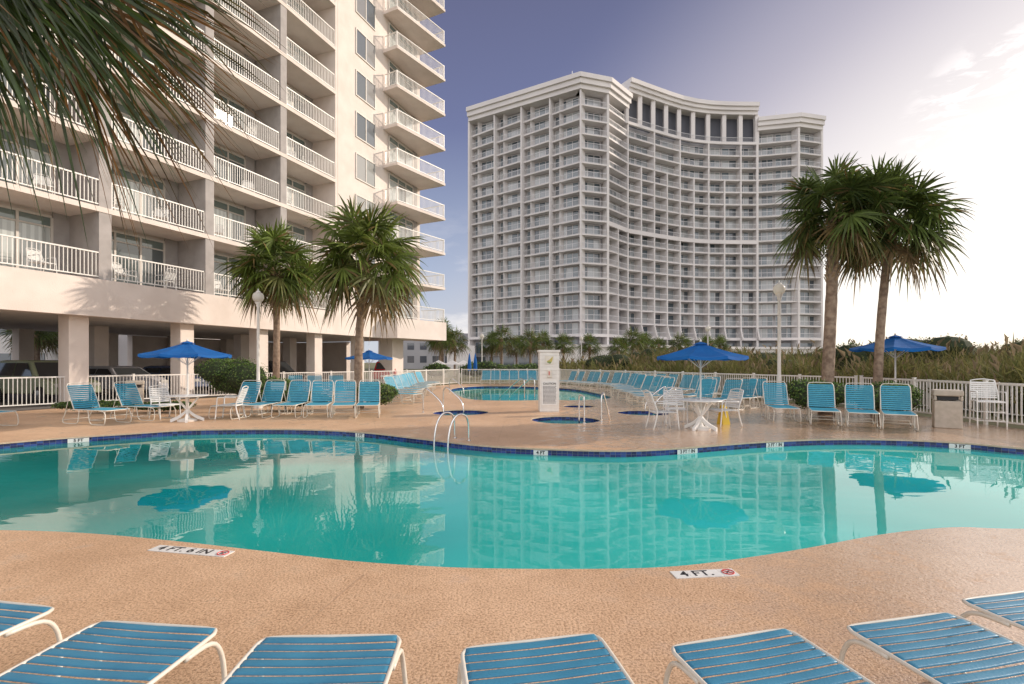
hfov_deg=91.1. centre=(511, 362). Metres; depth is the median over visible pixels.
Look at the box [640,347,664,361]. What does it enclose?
wild shrub
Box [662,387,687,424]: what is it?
patio chair
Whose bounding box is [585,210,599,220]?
window
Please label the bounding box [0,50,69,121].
sliding door
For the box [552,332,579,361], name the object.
palm tree
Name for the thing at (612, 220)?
window
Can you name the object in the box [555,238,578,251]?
window
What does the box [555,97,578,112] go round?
window
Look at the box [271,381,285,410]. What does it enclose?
sun lounger
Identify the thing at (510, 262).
window
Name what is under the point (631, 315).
window
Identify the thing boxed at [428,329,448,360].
palm tree
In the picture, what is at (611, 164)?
window
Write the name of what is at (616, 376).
sun lounger
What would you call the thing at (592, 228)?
window
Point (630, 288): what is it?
window
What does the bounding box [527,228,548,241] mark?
window
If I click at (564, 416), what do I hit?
pool coping
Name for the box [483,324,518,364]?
palm tree
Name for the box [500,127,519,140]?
window
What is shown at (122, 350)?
beach house
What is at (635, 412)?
pool tile band
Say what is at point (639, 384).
sun lounger
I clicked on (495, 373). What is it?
sun lounger
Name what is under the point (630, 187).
window
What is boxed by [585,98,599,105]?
window
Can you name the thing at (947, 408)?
litter bin
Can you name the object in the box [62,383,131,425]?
sun lounger
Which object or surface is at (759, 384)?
sun lounger
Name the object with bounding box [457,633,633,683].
sun lounger
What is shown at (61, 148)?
sliding door
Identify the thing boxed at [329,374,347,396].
sun lounger
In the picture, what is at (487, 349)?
palm tree
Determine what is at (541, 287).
window
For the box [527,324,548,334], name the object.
window
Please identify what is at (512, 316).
window
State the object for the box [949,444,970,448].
depth marker
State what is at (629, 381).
sun lounger
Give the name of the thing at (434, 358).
window
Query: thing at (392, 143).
sliding door
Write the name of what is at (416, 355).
background building
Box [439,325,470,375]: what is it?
palm tree
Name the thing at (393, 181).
sliding door
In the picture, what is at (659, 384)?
sun lounger
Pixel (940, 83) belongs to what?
sky
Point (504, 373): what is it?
sun lounger
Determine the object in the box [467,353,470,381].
folded umbrella
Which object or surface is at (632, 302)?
window
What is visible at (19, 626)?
sun lounger
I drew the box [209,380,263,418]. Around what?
sun lounger
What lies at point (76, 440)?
depth marker
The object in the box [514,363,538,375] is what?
shrub
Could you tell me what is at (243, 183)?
balcony chair
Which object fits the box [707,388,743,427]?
patio chair
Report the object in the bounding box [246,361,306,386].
parked car
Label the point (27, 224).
sliding door
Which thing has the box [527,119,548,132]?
window
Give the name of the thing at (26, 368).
parked car
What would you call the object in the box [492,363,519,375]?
shrub
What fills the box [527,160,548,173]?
window
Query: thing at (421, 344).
window
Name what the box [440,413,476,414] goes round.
spa water
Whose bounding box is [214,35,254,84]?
sliding door
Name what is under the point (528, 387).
pool tile band
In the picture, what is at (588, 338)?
palm tree
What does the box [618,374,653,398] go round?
sun lounger
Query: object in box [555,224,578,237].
window
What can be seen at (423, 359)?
window
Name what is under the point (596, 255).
window
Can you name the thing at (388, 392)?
shrub
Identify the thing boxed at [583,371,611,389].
sun lounger
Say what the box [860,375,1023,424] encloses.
picket fence
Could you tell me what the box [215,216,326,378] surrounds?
palm tree
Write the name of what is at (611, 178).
window
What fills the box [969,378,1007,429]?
bar chair
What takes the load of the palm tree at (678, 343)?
on the ground at (465, 378)
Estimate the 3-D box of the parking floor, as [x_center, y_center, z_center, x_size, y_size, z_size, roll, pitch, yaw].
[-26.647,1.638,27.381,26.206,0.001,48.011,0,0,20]
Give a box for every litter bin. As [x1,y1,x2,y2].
[125,380,144,404]
[931,389,963,428]
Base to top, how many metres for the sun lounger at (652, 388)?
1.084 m
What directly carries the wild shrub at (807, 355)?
on the dune
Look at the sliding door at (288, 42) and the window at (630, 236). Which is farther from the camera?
the window at (630, 236)
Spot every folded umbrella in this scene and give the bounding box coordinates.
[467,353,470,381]
[473,354,476,370]
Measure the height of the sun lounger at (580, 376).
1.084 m
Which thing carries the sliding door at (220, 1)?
in the hotel building at (350, 112)
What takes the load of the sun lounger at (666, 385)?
on the pool deck
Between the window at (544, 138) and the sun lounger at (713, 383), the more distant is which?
the window at (544, 138)
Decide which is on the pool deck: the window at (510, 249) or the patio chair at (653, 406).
the patio chair at (653, 406)
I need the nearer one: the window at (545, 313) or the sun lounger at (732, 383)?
the sun lounger at (732, 383)
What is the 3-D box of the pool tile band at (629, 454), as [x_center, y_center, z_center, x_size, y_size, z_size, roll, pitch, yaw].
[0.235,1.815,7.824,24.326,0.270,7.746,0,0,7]
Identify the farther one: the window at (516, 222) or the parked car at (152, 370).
the window at (516, 222)
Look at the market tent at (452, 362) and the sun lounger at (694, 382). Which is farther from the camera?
the market tent at (452, 362)
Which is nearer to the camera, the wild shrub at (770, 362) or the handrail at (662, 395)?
the handrail at (662, 395)
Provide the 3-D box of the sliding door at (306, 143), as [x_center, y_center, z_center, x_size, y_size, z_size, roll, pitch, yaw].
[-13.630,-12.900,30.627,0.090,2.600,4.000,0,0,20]
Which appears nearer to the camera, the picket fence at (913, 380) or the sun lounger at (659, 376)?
the picket fence at (913, 380)
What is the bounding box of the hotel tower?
[447,71,825,368]
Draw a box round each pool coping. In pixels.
[0,429,1023,451]
[432,410,487,412]
[451,386,609,396]
[531,416,599,420]
[618,410,670,413]
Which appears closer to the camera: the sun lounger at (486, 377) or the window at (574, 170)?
the sun lounger at (486, 377)
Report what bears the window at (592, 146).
in the hotel tower
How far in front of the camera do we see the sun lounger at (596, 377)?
31.53 m
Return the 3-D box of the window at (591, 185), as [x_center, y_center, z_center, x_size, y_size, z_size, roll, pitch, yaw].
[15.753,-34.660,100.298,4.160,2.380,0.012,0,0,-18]
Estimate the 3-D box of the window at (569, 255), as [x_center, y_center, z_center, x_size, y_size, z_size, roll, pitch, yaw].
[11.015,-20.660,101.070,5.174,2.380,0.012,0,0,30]
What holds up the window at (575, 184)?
in the hotel tower
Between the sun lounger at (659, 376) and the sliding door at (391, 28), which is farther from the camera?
the sliding door at (391, 28)
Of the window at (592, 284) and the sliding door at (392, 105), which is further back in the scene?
the window at (592, 284)
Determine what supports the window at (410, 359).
in the background building at (416, 355)
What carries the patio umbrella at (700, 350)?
on the pool deck
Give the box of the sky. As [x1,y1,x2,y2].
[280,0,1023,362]
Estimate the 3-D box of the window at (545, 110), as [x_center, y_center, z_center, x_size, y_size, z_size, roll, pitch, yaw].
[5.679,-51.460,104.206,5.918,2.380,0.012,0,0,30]
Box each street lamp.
[252,289,263,407]
[480,334,483,378]
[705,325,710,344]
[773,281,785,404]
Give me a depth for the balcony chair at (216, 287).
25.25 m
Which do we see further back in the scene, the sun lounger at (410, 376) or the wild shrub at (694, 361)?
the wild shrub at (694, 361)
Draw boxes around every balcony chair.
[25,248,56,272]
[32,173,54,194]
[112,198,126,212]
[112,262,137,283]
[152,208,168,223]
[154,268,175,288]
[215,224,223,237]
[215,279,229,295]
[242,180,254,192]
[243,122,256,139]
[287,150,295,158]
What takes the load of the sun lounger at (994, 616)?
on the pool deck
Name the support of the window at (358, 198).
in the hotel building at (350, 112)
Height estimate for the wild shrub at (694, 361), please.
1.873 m
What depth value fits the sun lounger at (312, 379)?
23.37 m
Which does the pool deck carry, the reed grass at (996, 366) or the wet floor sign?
the wet floor sign
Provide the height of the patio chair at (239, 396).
0.975 m
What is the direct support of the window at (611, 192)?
in the hotel tower
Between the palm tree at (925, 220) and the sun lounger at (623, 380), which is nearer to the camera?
the palm tree at (925, 220)
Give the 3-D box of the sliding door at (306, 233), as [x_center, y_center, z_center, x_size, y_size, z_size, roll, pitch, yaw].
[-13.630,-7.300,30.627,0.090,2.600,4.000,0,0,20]
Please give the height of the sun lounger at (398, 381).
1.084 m
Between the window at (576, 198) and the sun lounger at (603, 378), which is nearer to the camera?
the sun lounger at (603, 378)
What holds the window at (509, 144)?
in the hotel tower
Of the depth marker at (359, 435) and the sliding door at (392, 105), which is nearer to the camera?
the depth marker at (359, 435)
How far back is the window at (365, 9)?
34.92 m
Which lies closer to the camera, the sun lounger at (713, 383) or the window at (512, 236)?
the sun lounger at (713, 383)
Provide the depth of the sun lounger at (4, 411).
12.97 m
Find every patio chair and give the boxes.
[148,385,180,419]
[215,386,248,419]
[643,390,679,429]
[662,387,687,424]
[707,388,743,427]
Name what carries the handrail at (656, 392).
on the pool deck
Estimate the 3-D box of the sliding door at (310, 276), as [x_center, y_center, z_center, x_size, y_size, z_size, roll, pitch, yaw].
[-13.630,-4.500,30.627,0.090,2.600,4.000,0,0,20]
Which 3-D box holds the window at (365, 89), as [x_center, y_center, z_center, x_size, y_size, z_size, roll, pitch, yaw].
[-10.117,-18.825,34.732,0.081,1.750,2.150,0,0,20]
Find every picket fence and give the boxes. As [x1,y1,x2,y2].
[0,368,459,406]
[461,368,857,406]
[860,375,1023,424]
[884,379,1023,416]
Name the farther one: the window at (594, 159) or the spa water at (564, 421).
the window at (594, 159)
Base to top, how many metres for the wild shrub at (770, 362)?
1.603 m
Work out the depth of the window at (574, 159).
100.76 m
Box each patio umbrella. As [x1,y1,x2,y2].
[138,339,231,421]
[345,349,392,381]
[657,339,748,430]
[849,333,945,381]
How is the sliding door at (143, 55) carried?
in the hotel building at (350, 112)
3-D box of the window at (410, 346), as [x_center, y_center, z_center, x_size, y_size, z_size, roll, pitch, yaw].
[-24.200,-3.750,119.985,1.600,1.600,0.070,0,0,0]
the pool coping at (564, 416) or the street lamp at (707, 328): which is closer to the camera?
the pool coping at (564, 416)
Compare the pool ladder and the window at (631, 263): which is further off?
the window at (631, 263)
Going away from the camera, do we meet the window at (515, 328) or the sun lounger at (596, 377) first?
the sun lounger at (596, 377)
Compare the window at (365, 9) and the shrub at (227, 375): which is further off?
the window at (365, 9)
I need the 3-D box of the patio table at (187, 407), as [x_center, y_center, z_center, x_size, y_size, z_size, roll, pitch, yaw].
[-9.050,1.285,14.000,1.030,0.760,1.030,0,0,0]
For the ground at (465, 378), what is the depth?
37.02 m
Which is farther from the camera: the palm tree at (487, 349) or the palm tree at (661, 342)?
the palm tree at (661, 342)
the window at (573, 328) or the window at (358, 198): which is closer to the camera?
the window at (358, 198)
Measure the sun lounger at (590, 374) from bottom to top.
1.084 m
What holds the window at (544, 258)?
in the hotel tower
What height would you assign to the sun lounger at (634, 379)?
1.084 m
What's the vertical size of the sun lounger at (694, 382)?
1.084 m
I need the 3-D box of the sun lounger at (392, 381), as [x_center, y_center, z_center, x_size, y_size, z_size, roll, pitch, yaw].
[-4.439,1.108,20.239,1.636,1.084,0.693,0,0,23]
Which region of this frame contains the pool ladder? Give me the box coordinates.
[433,411,470,449]
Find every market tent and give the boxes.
[446,360,460,376]
[457,360,471,376]
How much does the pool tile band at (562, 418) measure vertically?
0.270 m
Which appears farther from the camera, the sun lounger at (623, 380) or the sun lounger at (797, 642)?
the sun lounger at (623, 380)
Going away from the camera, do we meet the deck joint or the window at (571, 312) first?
the deck joint
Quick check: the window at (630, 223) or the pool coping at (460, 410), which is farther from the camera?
the window at (630, 223)
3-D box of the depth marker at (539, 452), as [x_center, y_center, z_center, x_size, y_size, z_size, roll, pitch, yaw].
[0.549,1.733,9.597,0.280,0.090,0.011,0,0,13]
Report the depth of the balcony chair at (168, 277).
22.37 m
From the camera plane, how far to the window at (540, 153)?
104.09 m
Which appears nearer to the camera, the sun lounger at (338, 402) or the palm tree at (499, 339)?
the sun lounger at (338, 402)
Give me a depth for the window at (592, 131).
100.42 m
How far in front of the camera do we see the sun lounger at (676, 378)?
25.20 m
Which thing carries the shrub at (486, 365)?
on the ground at (465, 378)
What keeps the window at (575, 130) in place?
in the hotel tower
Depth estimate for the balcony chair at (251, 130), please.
26.55 m
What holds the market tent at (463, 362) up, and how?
on the ground at (465, 378)
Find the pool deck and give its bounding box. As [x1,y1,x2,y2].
[0,384,1023,683]
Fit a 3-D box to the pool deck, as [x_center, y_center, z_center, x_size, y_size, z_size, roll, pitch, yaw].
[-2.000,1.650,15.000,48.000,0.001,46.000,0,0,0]
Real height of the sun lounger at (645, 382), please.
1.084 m
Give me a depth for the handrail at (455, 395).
16.97 m
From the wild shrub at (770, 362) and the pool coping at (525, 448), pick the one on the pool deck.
the pool coping at (525, 448)
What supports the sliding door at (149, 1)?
in the hotel building at (350, 112)
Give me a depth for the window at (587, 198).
100.42 m
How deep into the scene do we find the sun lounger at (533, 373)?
36.98 m
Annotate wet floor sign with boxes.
[717,405,729,424]
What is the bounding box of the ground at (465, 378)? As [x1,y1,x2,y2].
[191,363,1023,428]
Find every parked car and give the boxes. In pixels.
[0,360,101,403]
[89,366,168,398]
[143,366,215,392]
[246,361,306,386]
[373,361,396,381]
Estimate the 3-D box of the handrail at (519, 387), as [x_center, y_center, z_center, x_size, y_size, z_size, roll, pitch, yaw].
[0.203,1.278,22.706,0.700,1.158,1.870,0,0,-40]
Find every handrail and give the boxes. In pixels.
[422,388,444,414]
[443,387,463,413]
[449,378,463,392]
[498,378,534,400]
[578,394,584,423]
[601,392,609,421]
[645,386,667,409]
[653,388,676,414]
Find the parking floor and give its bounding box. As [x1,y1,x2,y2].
[0,379,441,410]
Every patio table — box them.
[165,394,208,422]
[679,398,722,430]
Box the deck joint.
[243,574,363,676]
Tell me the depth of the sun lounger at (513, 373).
36.91 m
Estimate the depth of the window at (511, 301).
107.63 m
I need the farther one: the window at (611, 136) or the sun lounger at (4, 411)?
the window at (611, 136)
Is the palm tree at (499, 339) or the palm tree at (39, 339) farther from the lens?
the palm tree at (499, 339)
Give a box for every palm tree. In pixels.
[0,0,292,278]
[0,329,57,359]
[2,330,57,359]
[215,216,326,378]
[299,195,430,408]
[423,317,456,362]
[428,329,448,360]
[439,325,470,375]
[474,334,503,361]
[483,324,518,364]
[505,334,527,363]
[513,329,545,375]
[532,329,556,357]
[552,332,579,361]
[577,332,603,359]
[606,336,632,354]
[620,327,649,353]
[635,332,657,351]
[648,336,669,350]
[667,332,693,351]
[693,333,716,347]
[710,335,731,351]
[772,151,916,414]
[815,152,979,414]
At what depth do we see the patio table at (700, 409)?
12.22 m
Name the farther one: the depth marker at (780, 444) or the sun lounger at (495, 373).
the sun lounger at (495, 373)
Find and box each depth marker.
[68,438,88,442]
[148,545,234,556]
[355,433,363,437]
[533,450,547,454]
[670,568,739,578]
[677,448,697,454]
[766,442,783,447]
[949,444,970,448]
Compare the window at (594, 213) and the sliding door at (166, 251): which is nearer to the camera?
the sliding door at (166, 251)
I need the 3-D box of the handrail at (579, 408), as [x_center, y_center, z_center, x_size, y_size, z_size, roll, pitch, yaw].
[1.893,1.363,13.698,0.100,0.974,0.476,0,0,-15]
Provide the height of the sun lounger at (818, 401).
1.084 m
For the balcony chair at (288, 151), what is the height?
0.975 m
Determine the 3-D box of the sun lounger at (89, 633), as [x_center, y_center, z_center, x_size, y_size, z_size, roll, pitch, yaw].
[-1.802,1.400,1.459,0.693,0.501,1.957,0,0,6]
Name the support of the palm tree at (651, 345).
on the dune
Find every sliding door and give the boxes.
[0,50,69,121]
[0,126,69,197]
[0,204,69,274]
[112,39,177,97]
[112,99,177,162]
[112,164,177,225]
[112,230,177,289]
[149,1,177,36]
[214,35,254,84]
[214,90,254,138]
[214,144,254,191]
[214,198,254,245]
[214,253,247,297]
[216,0,254,27]
[287,0,311,24]
[287,39,311,69]
[287,85,311,119]
[287,131,311,166]
[287,177,311,213]
[287,223,311,260]
[299,276,311,307]
[388,0,416,20]
[388,22,416,57]
[388,60,416,94]
[388,97,416,131]
[388,135,416,168]
[388,173,416,207]
[388,211,416,244]
[388,291,416,319]
[392,255,416,281]
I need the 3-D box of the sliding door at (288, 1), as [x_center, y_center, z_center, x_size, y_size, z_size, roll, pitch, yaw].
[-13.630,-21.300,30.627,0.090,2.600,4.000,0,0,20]
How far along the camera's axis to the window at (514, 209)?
107.63 m
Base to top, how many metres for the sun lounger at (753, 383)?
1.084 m
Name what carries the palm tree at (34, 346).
on the ground at (465, 378)
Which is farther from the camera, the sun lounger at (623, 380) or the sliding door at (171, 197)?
the sun lounger at (623, 380)
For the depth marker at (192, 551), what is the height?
0.012 m
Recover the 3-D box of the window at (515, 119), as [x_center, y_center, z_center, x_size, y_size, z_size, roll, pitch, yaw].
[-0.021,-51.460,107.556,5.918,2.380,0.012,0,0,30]
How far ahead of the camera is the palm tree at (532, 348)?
59.73 m
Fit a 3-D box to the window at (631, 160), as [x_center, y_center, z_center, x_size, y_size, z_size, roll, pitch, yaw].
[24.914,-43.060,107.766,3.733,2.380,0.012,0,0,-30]
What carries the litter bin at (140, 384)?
on the pool deck
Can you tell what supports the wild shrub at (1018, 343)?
on the dune
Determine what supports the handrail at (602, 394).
on the pool deck
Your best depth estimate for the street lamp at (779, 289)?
18.65 m
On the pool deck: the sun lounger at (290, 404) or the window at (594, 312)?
the sun lounger at (290, 404)
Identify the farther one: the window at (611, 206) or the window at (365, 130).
the window at (611, 206)
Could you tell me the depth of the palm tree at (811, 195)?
15.21 m
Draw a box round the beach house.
[0,329,219,365]
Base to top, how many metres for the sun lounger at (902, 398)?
1.084 m
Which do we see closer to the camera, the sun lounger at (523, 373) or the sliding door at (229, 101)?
the sliding door at (229, 101)
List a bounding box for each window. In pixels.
[0,353,10,360]
[355,0,375,30]
[355,27,375,70]
[355,69,375,109]
[355,111,375,148]
[355,152,375,188]
[355,194,375,219]
[407,343,413,349]
[407,356,413,362]
[420,343,426,349]
[420,356,426,362]
[432,356,438,362]
[500,114,519,126]
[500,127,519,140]
[500,140,519,153]
[500,154,519,165]
[500,167,519,179]
[500,180,519,192]
[500,193,519,205]
[500,206,519,218]
[500,220,519,231]
[500,233,519,244]
[500,246,519,257]
[500,259,519,270]
[500,272,519,283]
[500,286,519,296]
[500,299,519,310]
[500,312,519,323]
[500,325,519,335]
[527,106,548,119]
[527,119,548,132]
[527,133,548,146]
[527,147,548,159]
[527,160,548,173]
[527,174,548,187]
[527,188,548,200]
[527,201,548,214]
[527,215,548,227]
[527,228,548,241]
[527,242,548,254]
[527,256,548,267]
[527,269,548,281]
[527,283,548,294]
[527,297,548,308]
[527,310,548,321]
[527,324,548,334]
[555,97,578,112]
[555,111,578,125]
[555,125,578,139]
[555,140,578,153]
[555,154,578,167]
[555,168,578,181]
[555,182,578,195]
[555,196,578,209]
[555,210,578,223]
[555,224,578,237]
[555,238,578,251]
[555,252,578,265]
[555,266,578,278]
[555,280,578,292]
[555,294,578,306]
[555,309,578,320]
[555,323,578,333]
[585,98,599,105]
[585,112,599,120]
[585,126,599,134]
[585,140,599,148]
[585,154,599,163]
[585,168,599,177]
[585,182,599,191]
[585,196,599,205]
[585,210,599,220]
[585,224,599,234]
[585,238,599,248]
[585,252,599,262]
[585,266,599,276]
[585,280,599,291]
[585,295,599,305]
[585,309,599,319]
[585,323,599,333]
[609,174,619,183]
[609,201,619,211]
[609,215,619,224]
[610,134,619,142]
[610,148,619,156]
[610,162,619,170]
[610,188,619,197]
[629,143,634,150]
[629,156,634,163]
[629,169,634,177]
[629,182,634,190]
[629,195,634,203]
[629,208,634,216]
[629,221,634,229]
[629,234,634,243]
[629,247,634,256]
[629,260,634,269]
[629,273,634,282]
[629,287,634,296]
[629,300,634,309]
[629,313,634,322]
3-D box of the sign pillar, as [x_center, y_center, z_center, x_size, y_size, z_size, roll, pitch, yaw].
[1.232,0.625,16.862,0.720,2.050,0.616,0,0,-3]
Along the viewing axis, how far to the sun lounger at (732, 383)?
17.63 m
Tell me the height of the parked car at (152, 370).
1.455 m
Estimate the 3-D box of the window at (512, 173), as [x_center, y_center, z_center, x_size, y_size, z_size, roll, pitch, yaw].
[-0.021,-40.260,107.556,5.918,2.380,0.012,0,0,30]
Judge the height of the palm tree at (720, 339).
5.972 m
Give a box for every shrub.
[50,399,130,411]
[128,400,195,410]
[194,356,270,398]
[243,375,297,395]
[356,381,398,404]
[422,362,449,377]
[458,360,498,376]
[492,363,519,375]
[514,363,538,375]
[584,353,634,370]
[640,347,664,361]
[670,349,713,365]
[751,351,789,360]
[765,358,798,370]
[785,352,821,359]
[785,378,856,409]
[835,341,896,373]
[853,380,923,411]
[896,333,984,362]
[1001,338,1023,361]
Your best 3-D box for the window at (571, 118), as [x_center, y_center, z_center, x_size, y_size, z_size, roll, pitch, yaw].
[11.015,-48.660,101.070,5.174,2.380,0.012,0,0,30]
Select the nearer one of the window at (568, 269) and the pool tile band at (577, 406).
the pool tile band at (577, 406)
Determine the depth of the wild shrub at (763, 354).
38.34 m
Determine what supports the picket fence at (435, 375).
on the ground at (465, 378)
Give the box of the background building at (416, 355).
[378,333,467,368]
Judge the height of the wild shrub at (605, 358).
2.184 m
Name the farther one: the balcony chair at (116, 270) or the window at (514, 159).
the window at (514, 159)
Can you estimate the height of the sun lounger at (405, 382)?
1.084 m
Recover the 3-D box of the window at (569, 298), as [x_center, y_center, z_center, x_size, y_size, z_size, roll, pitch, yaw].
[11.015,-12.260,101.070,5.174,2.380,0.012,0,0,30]
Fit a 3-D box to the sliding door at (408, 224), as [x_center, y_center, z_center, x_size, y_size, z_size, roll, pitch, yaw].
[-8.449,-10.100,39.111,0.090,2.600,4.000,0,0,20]
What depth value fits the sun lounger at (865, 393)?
13.50 m
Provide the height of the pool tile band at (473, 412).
0.270 m
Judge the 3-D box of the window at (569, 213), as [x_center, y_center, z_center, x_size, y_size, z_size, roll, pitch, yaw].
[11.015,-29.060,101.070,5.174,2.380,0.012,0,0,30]
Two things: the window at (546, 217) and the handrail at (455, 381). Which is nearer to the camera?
the handrail at (455, 381)
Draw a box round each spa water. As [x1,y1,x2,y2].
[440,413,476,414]
[538,420,592,423]
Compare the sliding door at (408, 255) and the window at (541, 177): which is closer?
the sliding door at (408, 255)
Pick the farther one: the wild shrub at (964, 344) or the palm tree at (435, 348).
the palm tree at (435, 348)
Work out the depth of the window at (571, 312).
100.76 m
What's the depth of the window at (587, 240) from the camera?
100.42 m
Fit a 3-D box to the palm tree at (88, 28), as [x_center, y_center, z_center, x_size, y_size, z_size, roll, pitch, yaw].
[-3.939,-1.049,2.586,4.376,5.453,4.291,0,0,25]
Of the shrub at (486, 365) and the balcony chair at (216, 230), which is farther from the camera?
the shrub at (486, 365)
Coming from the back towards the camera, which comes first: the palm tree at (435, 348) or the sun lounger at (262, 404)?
the palm tree at (435, 348)
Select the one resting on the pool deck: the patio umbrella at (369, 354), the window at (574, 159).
the patio umbrella at (369, 354)
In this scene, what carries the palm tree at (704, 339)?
on the ground at (465, 378)
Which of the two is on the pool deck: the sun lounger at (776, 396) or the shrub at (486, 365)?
the sun lounger at (776, 396)
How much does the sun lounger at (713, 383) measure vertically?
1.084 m
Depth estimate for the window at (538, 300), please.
104.09 m
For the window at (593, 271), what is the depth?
100.42 m
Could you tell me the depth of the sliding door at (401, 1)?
38.98 m
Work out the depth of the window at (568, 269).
100.71 m
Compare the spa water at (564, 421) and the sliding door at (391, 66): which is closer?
the spa water at (564, 421)
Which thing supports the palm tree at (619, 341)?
on the ground at (465, 378)
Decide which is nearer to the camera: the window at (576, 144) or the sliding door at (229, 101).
the sliding door at (229, 101)
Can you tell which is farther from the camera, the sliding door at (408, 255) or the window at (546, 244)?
the window at (546, 244)
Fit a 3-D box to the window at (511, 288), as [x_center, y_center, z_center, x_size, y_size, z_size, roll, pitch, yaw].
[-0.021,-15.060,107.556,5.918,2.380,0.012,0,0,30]
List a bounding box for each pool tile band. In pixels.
[0,430,1023,456]
[434,410,487,413]
[452,386,610,397]
[532,417,598,421]
[564,406,592,407]
[618,411,667,414]
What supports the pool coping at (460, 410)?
on the pool deck
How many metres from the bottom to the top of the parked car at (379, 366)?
1.725 m
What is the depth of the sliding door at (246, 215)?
27.01 m
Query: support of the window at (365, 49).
in the hotel building at (350, 112)
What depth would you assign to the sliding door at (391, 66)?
38.38 m
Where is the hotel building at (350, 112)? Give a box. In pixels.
[0,0,445,401]
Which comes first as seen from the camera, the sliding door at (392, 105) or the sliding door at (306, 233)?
the sliding door at (306, 233)
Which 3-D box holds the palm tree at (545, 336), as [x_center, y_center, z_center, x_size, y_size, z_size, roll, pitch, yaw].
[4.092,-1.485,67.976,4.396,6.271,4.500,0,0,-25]
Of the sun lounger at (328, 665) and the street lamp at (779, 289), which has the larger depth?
the street lamp at (779, 289)
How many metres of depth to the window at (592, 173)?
100.42 m
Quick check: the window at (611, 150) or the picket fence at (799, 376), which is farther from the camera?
the window at (611, 150)
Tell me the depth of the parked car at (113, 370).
23.13 m
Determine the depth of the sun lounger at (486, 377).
36.91 m
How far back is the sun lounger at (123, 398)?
14.60 m
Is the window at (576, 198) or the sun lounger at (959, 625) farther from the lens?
the window at (576, 198)
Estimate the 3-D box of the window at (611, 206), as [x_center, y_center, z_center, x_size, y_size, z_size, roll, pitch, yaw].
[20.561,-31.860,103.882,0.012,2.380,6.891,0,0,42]
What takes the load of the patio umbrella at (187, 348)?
on the pool deck
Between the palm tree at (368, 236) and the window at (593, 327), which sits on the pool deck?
the palm tree at (368, 236)
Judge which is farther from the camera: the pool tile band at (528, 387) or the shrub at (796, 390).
the pool tile band at (528, 387)
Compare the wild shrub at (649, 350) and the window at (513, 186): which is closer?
the wild shrub at (649, 350)
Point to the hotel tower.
(605, 209)
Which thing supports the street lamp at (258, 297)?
on the pool deck
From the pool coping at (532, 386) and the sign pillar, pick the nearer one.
the sign pillar
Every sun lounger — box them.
[0,410,18,425]
[0,600,62,676]
[0,620,226,683]
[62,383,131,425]
[110,381,175,420]
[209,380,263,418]
[220,634,407,683]
[239,380,287,417]
[271,380,311,417]
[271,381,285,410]
[288,374,302,386]
[303,380,333,417]
[307,374,323,391]
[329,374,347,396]
[330,380,355,417]
[355,380,379,417]
[383,376,422,403]
[384,375,421,400]
[390,374,424,398]
[395,373,429,395]
[401,374,432,392]
[404,372,432,392]
[406,372,433,390]
[415,371,440,388]
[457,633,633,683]
[480,370,490,384]
[490,370,499,382]
[499,371,508,384]
[509,371,518,384]
[519,371,528,384]
[528,371,537,384]
[559,370,576,386]
[561,371,586,386]
[570,371,594,387]
[575,371,602,388]
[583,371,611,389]
[596,373,621,390]
[602,372,630,390]
[607,374,634,392]
[610,373,641,394]
[611,374,645,396]
[613,373,644,395]
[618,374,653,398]
[618,375,657,400]
[626,375,665,402]
[628,376,672,404]
[632,377,677,406]
[647,373,678,393]
[650,373,665,391]
[663,628,874,683]
[670,375,694,395]
[673,374,704,397]
[675,376,715,404]
[675,378,719,410]
[687,376,720,402]
[709,378,744,409]
[716,378,759,409]
[731,377,768,408]
[761,381,800,422]
[807,382,841,426]
[837,612,1023,683]
[844,383,880,428]
[879,383,918,430]
[953,590,1023,682]
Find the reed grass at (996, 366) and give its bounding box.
[559,332,1023,418]
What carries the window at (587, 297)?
in the hotel tower
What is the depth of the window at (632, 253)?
108.42 m
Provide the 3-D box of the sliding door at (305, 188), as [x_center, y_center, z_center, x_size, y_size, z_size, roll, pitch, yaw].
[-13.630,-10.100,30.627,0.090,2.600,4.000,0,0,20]
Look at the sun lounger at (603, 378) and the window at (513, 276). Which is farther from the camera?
the window at (513, 276)
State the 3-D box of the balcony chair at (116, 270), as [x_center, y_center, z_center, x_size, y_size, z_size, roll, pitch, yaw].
[-16.193,-3.683,20.970,0.749,0.975,0.571,0,0,1]
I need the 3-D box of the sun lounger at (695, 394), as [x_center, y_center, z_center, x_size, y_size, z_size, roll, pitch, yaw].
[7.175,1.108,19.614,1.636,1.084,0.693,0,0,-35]
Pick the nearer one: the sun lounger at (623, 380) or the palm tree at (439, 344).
the sun lounger at (623, 380)
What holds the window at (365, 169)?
in the hotel building at (350, 112)
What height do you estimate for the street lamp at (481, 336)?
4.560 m
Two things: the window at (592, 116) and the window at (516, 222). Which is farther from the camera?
the window at (516, 222)
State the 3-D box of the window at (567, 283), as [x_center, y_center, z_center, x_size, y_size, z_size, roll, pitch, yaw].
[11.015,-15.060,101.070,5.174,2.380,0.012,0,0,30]
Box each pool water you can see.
[0,434,1023,568]
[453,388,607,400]
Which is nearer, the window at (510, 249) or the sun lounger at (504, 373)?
the sun lounger at (504, 373)
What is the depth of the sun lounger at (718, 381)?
20.64 m
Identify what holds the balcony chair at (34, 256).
on the hotel building at (350, 112)
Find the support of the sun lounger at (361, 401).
on the pool deck
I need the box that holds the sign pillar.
[537,350,559,411]

